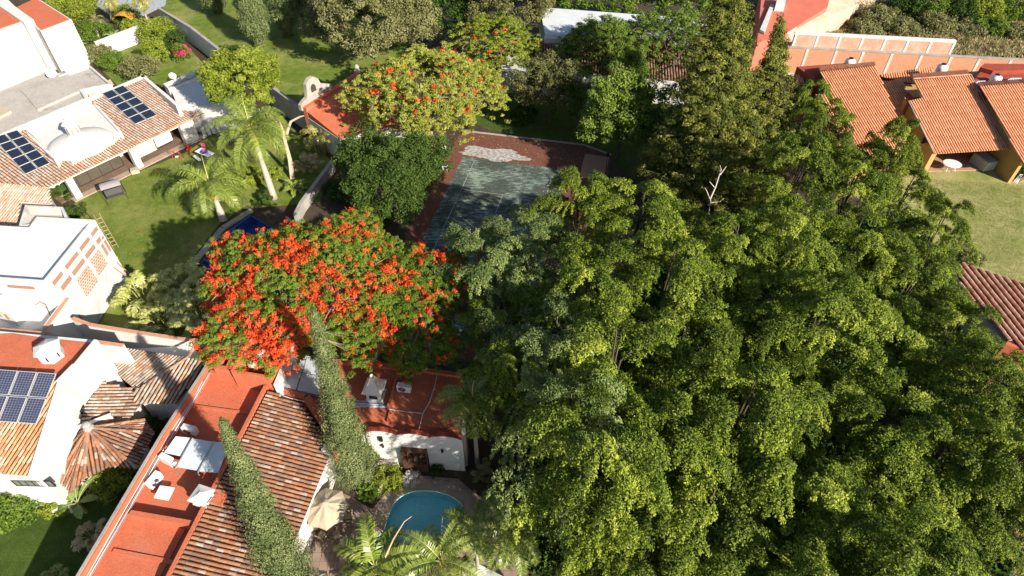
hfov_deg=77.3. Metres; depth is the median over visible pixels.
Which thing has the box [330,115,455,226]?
dark tree
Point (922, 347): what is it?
ficus tree
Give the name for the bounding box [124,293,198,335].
areca palm
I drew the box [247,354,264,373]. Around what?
water tank
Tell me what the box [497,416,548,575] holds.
leaf litter
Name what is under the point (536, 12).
olive green tree
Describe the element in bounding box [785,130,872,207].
ficus tree
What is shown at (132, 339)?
boundary wall
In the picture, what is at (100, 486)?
bush
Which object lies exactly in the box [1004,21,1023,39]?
bush
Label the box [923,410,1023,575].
ficus tree
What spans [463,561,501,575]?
sun lounger
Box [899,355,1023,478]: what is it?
ficus tree
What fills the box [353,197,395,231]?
bush
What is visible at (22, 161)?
solar array
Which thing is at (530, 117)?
bush
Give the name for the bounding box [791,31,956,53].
brick wall
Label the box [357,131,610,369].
court surround
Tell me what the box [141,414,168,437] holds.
bush
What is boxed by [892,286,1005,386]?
ficus tree
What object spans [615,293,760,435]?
ficus tree
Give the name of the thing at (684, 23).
feathery tree
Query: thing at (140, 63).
bush
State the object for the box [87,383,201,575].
roof pipe
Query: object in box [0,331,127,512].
gabled solar house
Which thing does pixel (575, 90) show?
glossy tree
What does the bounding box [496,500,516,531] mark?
bush
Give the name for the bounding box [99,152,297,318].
grass
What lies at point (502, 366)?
ficus tree
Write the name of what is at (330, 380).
cypress
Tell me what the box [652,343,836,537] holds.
ficus tree
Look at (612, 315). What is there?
ficus tree
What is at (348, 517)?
garden chair
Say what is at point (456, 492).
pool coping
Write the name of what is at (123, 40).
garden wall
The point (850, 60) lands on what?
water tank
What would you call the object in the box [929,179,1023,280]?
grass
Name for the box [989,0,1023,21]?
bush
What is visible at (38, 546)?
lawn
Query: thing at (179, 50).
bougainvillea
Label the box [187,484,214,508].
roof lantern
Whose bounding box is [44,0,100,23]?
bush
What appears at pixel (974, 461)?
ficus tree
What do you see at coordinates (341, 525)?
fallen leaves
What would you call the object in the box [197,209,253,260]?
pool coping
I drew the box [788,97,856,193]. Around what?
ficus tree
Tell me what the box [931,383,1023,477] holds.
ficus tree
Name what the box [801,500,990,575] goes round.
ficus tree
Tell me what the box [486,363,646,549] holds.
ficus tree
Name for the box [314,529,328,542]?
garden chair
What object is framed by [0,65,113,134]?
flat roofed house
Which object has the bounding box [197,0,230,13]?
juniper
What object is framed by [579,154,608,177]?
court corner paving
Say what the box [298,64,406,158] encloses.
chapel
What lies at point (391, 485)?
bush
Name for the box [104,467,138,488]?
bush
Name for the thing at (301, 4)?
juniper
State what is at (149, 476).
roof pipe
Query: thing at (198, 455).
glass skylight
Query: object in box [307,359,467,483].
red roofed wing
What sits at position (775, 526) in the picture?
ficus tree
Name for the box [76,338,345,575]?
red roofed house
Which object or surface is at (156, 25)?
bush
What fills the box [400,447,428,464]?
wooden window
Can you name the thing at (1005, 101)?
terrace house
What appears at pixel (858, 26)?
bush
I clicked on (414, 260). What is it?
flame tree
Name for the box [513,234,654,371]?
ficus tree
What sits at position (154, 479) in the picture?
air conditioner
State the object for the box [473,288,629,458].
ficus tree
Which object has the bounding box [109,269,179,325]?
areca palm
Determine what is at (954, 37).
weeds
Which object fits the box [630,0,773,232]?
tall conifer
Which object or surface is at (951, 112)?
terrace house
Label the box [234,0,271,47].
juniper
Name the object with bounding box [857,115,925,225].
ficus tree
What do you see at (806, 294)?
ficus tree
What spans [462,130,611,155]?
court kerb
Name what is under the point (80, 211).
bush
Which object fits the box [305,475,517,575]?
patio
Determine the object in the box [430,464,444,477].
bush
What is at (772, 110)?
tall conifer
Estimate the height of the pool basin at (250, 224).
0.950 m
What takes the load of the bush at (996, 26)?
on the dry field
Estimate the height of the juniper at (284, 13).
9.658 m
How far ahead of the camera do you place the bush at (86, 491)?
38.94 m
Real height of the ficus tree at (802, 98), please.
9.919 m
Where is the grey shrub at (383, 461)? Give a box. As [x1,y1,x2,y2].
[375,458,394,471]
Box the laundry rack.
[199,124,222,137]
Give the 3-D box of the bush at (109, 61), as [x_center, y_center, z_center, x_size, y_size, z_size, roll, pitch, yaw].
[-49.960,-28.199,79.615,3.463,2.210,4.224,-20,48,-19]
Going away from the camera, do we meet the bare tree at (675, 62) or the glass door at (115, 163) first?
the glass door at (115, 163)
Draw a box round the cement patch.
[460,146,531,161]
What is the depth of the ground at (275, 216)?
59.80 m
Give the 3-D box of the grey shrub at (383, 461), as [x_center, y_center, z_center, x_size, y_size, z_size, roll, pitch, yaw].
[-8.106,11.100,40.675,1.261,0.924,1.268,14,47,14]
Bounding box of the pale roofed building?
[500,8,706,104]
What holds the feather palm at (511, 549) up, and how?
on the ground at (275, 216)
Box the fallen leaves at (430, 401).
[400,377,456,423]
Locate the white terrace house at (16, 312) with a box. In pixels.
[0,293,84,338]
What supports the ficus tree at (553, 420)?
on the ground at (275, 216)
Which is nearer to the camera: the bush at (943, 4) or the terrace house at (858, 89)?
the terrace house at (858, 89)
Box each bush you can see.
[0,491,41,534]
[34,501,69,520]
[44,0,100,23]
[63,202,86,218]
[74,484,94,505]
[75,18,113,44]
[86,43,115,63]
[89,467,131,505]
[94,50,124,71]
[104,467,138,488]
[108,2,142,25]
[117,53,164,80]
[119,14,149,30]
[134,16,177,49]
[138,39,169,61]
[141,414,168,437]
[156,28,185,50]
[218,43,240,53]
[238,165,263,186]
[252,189,272,205]
[262,166,282,181]
[320,178,352,203]
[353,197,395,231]
[357,480,381,501]
[365,443,379,462]
[372,462,404,492]
[387,472,405,493]
[401,469,420,487]
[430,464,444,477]
[470,457,492,482]
[486,477,510,503]
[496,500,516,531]
[506,103,538,126]
[664,207,710,248]
[719,204,767,237]
[769,198,807,232]
[844,17,886,35]
[854,0,899,28]
[882,13,924,36]
[883,0,930,21]
[907,0,951,15]
[918,10,965,35]
[935,0,979,20]
[954,17,989,37]
[956,243,988,266]
[961,0,1008,19]
[971,15,1012,36]
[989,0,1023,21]
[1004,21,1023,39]
[1014,165,1023,180]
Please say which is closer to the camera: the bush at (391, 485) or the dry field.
the bush at (391, 485)
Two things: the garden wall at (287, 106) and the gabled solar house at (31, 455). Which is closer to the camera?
the gabled solar house at (31, 455)
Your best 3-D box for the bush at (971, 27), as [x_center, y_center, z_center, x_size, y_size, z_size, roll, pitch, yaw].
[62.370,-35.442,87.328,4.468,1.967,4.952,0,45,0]
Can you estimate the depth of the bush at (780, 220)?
56.95 m
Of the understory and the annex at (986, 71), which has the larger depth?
the annex at (986, 71)
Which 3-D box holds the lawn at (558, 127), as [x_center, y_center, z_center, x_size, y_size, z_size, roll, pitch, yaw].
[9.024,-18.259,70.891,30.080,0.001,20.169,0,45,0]
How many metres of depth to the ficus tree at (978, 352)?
34.78 m
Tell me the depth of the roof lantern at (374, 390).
39.51 m
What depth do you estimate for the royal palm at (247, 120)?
56.61 m
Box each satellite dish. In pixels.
[46,69,55,77]
[169,73,176,80]
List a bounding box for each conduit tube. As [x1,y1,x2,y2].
[354,400,383,403]
[355,404,393,406]
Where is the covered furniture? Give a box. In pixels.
[969,151,998,170]
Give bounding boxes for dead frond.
[384,516,411,557]
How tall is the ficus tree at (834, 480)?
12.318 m
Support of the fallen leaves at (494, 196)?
on the court surface
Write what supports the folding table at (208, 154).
on the lawn at (116, 317)
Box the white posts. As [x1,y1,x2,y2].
[1013,174,1022,183]
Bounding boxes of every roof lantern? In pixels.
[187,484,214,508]
[361,373,386,402]
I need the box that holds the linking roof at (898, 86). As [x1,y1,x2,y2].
[878,67,933,120]
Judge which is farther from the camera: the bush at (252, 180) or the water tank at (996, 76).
the water tank at (996, 76)
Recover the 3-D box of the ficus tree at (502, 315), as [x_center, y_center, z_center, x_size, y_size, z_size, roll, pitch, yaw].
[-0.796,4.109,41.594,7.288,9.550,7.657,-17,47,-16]
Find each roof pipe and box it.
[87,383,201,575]
[88,368,211,575]
[89,369,211,575]
[91,369,212,575]
[418,376,436,429]
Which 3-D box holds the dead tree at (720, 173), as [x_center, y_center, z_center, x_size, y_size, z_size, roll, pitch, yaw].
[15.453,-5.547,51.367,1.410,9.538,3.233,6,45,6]
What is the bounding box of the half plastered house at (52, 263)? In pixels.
[0,217,127,323]
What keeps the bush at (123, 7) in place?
on the ground at (275, 216)
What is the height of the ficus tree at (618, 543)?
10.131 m
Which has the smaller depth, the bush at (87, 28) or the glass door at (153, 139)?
the glass door at (153, 139)
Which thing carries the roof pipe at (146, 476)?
on the red roofed house at (178, 533)
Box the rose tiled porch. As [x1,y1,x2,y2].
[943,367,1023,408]
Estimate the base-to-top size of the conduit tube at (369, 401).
0.091 m
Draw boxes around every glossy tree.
[549,0,656,13]
[552,71,596,129]
[573,60,677,160]
[618,45,651,100]
[655,0,715,16]
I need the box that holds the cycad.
[50,183,79,201]
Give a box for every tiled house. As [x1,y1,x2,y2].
[0,183,56,226]
[942,262,1023,364]
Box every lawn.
[0,488,120,575]
[68,118,329,339]
[84,16,204,86]
[163,0,413,103]
[462,81,681,175]
[847,170,1023,282]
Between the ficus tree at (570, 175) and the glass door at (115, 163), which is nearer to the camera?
the ficus tree at (570, 175)
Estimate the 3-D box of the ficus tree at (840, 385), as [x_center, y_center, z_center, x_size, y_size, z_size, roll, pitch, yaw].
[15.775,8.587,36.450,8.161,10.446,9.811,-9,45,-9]
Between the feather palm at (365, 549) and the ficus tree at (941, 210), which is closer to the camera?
the feather palm at (365, 549)
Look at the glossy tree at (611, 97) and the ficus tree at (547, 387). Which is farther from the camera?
the glossy tree at (611, 97)
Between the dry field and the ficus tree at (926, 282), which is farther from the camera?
the dry field
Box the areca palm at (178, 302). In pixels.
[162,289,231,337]
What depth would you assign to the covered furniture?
64.12 m
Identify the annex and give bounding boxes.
[164,66,238,132]
[974,63,1023,100]
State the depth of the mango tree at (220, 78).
62.02 m
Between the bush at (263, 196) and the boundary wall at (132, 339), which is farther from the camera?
the bush at (263, 196)
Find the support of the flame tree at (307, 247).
on the ground at (275, 216)
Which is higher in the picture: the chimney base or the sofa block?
the sofa block
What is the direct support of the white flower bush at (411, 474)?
on the ground at (275, 216)
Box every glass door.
[63,155,123,188]
[153,139,170,148]
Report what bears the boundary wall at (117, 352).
on the ground at (275, 216)
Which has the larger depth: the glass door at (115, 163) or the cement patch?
the cement patch
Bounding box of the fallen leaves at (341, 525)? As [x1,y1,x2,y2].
[314,501,370,558]
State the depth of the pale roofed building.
75.30 m
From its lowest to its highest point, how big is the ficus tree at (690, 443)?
13.405 m
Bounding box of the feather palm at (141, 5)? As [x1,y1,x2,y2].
[127,0,154,31]
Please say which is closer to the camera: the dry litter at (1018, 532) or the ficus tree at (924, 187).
the dry litter at (1018, 532)
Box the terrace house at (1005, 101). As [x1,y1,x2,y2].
[977,79,1023,182]
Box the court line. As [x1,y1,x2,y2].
[401,160,551,323]
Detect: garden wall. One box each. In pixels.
[94,25,141,52]
[158,8,229,64]
[267,87,306,128]
[293,160,335,222]
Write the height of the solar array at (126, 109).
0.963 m
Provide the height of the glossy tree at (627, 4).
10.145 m
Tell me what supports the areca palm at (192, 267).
on the lawn at (116, 317)
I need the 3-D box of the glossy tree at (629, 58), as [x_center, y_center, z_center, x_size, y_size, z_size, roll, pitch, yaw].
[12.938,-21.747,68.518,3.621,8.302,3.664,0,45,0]
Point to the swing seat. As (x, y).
(114, 192)
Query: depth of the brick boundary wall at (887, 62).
76.11 m
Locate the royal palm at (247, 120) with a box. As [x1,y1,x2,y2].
[205,94,291,199]
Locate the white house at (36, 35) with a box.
[0,0,90,85]
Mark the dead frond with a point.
(394, 538)
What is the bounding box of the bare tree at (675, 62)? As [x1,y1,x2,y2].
[661,32,691,68]
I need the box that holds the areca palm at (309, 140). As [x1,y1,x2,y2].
[299,121,331,154]
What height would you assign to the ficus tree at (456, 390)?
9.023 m
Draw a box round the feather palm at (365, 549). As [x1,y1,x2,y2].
[332,512,425,575]
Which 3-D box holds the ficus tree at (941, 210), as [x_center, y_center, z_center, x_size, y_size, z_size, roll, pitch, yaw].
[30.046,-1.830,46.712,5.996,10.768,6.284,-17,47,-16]
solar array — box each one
[0,130,49,173]
[0,370,55,423]
[102,85,156,123]
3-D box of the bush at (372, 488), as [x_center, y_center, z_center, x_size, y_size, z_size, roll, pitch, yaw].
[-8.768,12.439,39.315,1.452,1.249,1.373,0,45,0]
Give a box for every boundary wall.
[0,328,133,363]
[71,317,219,357]
[785,45,1023,80]
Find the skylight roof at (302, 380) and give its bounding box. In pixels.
[273,346,321,398]
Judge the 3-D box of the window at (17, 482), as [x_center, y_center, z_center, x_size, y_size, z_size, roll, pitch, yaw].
[-27.086,11.061,36.226,2.300,0.650,0.040,1,45,1]
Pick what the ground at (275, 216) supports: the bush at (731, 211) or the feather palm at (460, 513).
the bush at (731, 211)
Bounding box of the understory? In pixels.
[507,211,1022,575]
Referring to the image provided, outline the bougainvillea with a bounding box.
[170,42,192,62]
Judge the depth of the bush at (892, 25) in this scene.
86.39 m
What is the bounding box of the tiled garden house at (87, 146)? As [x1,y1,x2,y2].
[0,75,209,203]
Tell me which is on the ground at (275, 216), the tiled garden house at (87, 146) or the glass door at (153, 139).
the tiled garden house at (87, 146)
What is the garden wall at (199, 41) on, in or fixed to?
on the ground at (275, 216)
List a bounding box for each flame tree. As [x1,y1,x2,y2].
[188,205,424,379]
[329,238,469,384]
[334,41,511,145]
[444,11,541,76]
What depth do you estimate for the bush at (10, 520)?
37.16 m
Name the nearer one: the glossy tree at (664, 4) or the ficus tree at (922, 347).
the ficus tree at (922, 347)
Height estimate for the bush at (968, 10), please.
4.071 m
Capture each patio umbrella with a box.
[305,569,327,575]
[307,488,348,530]
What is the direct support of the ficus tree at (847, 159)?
on the ground at (275, 216)
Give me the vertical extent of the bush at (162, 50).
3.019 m
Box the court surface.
[401,157,562,340]
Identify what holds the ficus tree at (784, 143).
on the ground at (275, 216)
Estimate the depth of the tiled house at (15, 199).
56.61 m
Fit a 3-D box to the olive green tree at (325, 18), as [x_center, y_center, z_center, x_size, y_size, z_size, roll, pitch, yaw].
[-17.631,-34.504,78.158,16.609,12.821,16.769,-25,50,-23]
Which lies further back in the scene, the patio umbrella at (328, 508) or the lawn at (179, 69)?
the lawn at (179, 69)
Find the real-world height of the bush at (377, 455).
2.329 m
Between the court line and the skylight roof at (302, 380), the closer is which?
the skylight roof at (302, 380)
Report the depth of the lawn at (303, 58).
84.68 m
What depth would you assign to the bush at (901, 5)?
89.42 m
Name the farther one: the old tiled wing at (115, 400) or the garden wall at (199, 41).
the garden wall at (199, 41)
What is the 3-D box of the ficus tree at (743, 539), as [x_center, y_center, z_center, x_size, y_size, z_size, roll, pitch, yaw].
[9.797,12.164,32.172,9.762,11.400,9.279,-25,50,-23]
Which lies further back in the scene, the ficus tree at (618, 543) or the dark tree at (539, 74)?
the dark tree at (539, 74)
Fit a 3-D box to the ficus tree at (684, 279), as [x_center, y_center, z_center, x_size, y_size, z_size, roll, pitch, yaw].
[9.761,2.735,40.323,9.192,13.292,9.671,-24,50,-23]
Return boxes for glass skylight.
[165,436,225,478]
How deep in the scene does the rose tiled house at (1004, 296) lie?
46.52 m
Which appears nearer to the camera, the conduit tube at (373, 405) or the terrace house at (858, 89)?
the conduit tube at (373, 405)
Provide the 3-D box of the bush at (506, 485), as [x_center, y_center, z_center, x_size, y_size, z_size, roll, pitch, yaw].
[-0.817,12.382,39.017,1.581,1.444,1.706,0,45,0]
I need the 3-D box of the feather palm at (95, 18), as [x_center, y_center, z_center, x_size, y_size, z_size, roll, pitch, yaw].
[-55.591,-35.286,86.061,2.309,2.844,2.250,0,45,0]
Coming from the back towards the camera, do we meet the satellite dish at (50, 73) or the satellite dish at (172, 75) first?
the satellite dish at (50, 73)
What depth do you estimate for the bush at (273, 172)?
62.60 m
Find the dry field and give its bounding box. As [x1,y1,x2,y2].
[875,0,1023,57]
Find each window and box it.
[10,480,56,486]
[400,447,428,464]
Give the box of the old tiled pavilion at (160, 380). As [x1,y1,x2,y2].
[114,346,204,419]
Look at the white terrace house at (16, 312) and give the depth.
45.65 m
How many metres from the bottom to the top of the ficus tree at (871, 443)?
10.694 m
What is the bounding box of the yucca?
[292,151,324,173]
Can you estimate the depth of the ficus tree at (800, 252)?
40.30 m
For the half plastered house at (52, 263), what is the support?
on the lawn at (116, 317)
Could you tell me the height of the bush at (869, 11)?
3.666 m
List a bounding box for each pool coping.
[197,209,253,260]
[339,478,477,575]
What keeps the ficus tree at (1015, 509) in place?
on the ground at (275, 216)
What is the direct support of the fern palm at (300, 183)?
on the lawn at (116, 317)
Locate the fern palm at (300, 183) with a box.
[282,178,308,197]
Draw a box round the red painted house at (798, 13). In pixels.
[750,0,828,70]
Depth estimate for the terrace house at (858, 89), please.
65.59 m
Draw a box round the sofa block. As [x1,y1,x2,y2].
[130,166,139,174]
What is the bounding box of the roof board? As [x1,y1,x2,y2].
[154,485,174,500]
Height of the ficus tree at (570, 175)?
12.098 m
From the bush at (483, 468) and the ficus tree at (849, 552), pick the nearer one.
the ficus tree at (849, 552)
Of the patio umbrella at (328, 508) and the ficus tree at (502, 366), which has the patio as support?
the patio umbrella at (328, 508)
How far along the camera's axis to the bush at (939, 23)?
86.45 m
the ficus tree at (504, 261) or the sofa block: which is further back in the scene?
the sofa block
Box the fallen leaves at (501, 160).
[407,132,598,228]
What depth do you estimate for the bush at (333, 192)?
60.69 m
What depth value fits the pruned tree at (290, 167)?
62.58 m
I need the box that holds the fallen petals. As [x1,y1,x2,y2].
[130,193,225,296]
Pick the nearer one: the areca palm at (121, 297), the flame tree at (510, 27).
the areca palm at (121, 297)
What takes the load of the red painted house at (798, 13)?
on the ground at (275, 216)
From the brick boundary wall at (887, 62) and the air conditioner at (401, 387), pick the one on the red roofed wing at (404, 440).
the air conditioner at (401, 387)
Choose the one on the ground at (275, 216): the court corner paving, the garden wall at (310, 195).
the garden wall at (310, 195)
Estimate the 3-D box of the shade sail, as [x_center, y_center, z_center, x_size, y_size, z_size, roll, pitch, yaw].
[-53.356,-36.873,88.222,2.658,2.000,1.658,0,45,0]
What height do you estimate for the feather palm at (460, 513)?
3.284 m
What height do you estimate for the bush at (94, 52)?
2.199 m
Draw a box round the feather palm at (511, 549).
[467,491,552,575]
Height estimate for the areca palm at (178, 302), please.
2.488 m
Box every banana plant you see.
[57,474,98,518]
[102,30,118,35]
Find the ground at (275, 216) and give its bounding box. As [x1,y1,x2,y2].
[9,0,1023,575]
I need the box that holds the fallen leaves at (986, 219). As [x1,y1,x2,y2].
[940,187,1023,260]
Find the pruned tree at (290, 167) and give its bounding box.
[276,115,303,178]
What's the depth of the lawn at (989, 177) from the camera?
59.69 m
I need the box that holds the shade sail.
[112,11,134,28]
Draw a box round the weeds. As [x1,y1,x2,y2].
[831,0,1023,56]
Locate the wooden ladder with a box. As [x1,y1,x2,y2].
[93,213,118,249]
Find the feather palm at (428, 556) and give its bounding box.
[395,514,485,575]
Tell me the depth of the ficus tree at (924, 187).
49.21 m
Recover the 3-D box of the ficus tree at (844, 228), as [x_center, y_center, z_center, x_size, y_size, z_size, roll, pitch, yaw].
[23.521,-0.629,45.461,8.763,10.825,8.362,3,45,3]
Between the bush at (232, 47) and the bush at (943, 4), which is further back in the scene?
the bush at (943, 4)
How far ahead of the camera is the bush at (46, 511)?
37.88 m
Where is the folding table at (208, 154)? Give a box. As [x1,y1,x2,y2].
[195,147,214,157]
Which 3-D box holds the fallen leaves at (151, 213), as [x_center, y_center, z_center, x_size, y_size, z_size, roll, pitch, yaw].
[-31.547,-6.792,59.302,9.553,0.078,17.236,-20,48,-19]
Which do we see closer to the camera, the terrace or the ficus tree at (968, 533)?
the ficus tree at (968, 533)
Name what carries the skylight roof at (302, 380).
on the red roofed house at (178, 533)
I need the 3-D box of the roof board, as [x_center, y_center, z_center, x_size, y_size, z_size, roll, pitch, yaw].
[-19.292,11.373,35.500,0.910,0.070,0.761,6,45,6]
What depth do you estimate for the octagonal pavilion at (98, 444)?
38.29 m
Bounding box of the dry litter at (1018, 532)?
[960,506,1023,575]
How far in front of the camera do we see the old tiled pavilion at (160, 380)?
42.16 m
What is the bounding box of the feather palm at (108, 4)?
[100,0,119,21]
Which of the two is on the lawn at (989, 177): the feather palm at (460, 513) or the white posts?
the white posts
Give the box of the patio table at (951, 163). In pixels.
[942,159,961,170]
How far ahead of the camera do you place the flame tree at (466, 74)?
61.06 m
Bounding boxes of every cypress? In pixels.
[218,416,317,575]
[308,306,381,493]
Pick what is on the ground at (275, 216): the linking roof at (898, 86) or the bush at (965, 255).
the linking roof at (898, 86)
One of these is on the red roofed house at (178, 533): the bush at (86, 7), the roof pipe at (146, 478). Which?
the roof pipe at (146, 478)
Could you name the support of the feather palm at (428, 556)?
on the patio
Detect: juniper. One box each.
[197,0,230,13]
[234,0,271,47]
[267,0,300,37]
[295,0,313,19]
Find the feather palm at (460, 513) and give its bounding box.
[440,499,503,575]
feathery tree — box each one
[549,14,648,73]
[617,6,709,70]
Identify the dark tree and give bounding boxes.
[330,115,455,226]
[427,0,492,37]
[506,48,591,122]
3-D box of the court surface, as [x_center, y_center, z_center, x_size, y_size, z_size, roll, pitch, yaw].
[-2.261,-4.569,57.085,10.970,0.001,23.770,9,45,9]
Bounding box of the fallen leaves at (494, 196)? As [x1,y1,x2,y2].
[435,156,552,229]
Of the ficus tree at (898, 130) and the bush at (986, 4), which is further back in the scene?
the bush at (986, 4)
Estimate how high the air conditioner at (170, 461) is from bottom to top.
0.650 m
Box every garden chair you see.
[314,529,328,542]
[331,528,342,542]
[344,511,353,524]
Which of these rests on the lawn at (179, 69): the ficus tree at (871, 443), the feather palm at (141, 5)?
the feather palm at (141, 5)
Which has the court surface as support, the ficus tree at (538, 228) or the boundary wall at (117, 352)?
the ficus tree at (538, 228)
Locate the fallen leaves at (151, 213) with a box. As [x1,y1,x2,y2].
[114,164,212,257]
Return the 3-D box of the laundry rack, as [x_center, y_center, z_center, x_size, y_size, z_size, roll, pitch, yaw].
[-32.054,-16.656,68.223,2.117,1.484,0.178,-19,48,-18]
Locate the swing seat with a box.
[99,178,128,205]
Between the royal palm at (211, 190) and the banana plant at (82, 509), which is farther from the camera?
the royal palm at (211, 190)
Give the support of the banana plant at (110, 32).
on the lawn at (179, 69)
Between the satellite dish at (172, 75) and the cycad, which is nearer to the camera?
the cycad
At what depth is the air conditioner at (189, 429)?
38.28 m
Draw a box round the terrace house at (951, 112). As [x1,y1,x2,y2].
[896,69,1009,171]
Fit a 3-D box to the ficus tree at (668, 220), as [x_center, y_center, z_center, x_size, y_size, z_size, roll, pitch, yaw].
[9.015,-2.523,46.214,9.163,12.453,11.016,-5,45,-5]
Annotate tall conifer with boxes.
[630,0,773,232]
[729,12,798,218]
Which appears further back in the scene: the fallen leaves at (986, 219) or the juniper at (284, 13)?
the juniper at (284, 13)
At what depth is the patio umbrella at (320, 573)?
34.34 m
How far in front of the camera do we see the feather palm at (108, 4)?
86.93 m
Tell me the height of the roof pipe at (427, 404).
0.043 m
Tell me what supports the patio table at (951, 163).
on the terrace house at (951, 112)
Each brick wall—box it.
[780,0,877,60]
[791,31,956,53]
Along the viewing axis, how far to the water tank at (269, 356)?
41.91 m
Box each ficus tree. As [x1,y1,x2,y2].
[416,222,549,359]
[434,367,512,464]
[447,279,555,399]
[459,335,562,473]
[469,204,597,305]
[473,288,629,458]
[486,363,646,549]
[491,299,687,476]
[504,382,680,575]
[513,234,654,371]
[524,165,627,251]
[531,482,659,575]
[560,496,708,575]
[568,177,710,298]
[579,383,769,546]
[598,229,747,385]
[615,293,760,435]
[621,422,798,575]
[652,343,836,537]
[666,207,794,311]
[681,416,879,575]
[688,271,827,401]
[690,509,838,575]
[709,268,913,404]
[719,193,850,332]
[723,352,889,498]
[732,132,849,228]
[741,506,894,575]
[781,205,917,326]
[785,79,833,167]
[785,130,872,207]
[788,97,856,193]
[792,143,912,242]
[793,450,932,565]
[800,361,965,513]
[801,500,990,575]
[814,291,950,420]
[836,139,908,206]
[847,400,1017,554]
[851,236,979,341]
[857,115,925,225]
[857,165,946,258]
[878,458,1021,575]
[884,192,980,305]
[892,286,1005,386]
[894,335,1023,437]
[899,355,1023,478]
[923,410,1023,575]
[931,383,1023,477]
[943,465,1023,573]
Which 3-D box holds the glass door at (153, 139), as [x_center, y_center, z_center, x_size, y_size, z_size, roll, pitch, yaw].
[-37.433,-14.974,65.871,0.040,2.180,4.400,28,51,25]
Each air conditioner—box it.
[145,470,163,489]
[158,452,176,467]
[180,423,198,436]
[396,382,411,393]
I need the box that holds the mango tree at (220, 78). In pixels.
[195,45,282,138]
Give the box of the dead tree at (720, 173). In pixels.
[698,166,726,239]
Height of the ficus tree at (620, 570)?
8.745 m
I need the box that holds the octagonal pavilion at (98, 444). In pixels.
[57,413,154,495]
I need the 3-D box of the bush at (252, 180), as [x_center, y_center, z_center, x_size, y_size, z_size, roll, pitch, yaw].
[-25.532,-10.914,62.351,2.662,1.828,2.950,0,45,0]
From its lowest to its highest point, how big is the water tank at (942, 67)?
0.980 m
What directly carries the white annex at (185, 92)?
on the ground at (275, 216)
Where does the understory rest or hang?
on the ground at (275, 216)
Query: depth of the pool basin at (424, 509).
39.50 m
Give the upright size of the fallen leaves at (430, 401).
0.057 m
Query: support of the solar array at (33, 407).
attached to the gabled solar house at (31, 455)
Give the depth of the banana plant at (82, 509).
37.99 m
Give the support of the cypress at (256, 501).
on the ground at (275, 216)
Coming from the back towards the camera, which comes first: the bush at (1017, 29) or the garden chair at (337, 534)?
the bush at (1017, 29)
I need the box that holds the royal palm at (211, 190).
[167,155,251,221]
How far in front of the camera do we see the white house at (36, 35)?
77.36 m
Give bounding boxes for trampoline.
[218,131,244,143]
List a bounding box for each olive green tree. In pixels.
[297,0,448,60]
[463,0,555,49]
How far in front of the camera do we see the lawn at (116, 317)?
60.01 m
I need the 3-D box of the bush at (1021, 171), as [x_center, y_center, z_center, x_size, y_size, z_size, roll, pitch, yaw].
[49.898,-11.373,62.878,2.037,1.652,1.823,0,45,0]
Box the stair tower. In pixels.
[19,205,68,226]
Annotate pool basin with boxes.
[202,215,271,276]
[350,491,464,575]
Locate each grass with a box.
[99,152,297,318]
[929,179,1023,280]
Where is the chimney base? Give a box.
[209,489,226,506]
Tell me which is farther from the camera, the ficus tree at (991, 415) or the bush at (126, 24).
the bush at (126, 24)
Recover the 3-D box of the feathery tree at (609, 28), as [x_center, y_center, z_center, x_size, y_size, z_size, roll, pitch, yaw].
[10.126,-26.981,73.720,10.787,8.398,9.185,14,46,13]
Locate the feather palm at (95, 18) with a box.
[89,14,105,36]
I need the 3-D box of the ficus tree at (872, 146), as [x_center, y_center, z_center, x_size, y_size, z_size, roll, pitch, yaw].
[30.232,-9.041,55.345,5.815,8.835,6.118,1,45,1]
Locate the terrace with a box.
[96,0,165,16]
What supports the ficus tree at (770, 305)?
on the ground at (275, 216)
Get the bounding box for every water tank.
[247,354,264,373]
[256,347,274,365]
[844,57,855,63]
[935,63,947,71]
[988,73,1002,80]
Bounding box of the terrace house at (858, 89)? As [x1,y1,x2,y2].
[784,61,908,176]
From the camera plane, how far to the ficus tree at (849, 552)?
26.33 m
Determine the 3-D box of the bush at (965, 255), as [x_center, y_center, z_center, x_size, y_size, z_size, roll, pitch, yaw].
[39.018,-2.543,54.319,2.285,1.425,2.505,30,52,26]
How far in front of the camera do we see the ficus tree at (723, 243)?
40.51 m
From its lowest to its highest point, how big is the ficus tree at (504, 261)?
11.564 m
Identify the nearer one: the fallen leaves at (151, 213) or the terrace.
the fallen leaves at (151, 213)
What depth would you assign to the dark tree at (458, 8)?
79.62 m
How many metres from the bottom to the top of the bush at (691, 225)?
2.773 m
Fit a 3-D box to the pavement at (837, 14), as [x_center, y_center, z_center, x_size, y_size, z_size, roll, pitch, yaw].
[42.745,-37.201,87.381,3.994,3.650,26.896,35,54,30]
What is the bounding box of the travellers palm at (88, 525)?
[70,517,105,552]
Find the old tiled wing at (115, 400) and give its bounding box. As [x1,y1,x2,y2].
[80,381,148,419]
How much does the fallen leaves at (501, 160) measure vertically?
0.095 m
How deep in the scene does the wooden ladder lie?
53.26 m
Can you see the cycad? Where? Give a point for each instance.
(59, 189)
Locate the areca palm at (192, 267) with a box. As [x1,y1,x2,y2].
[147,255,212,313]

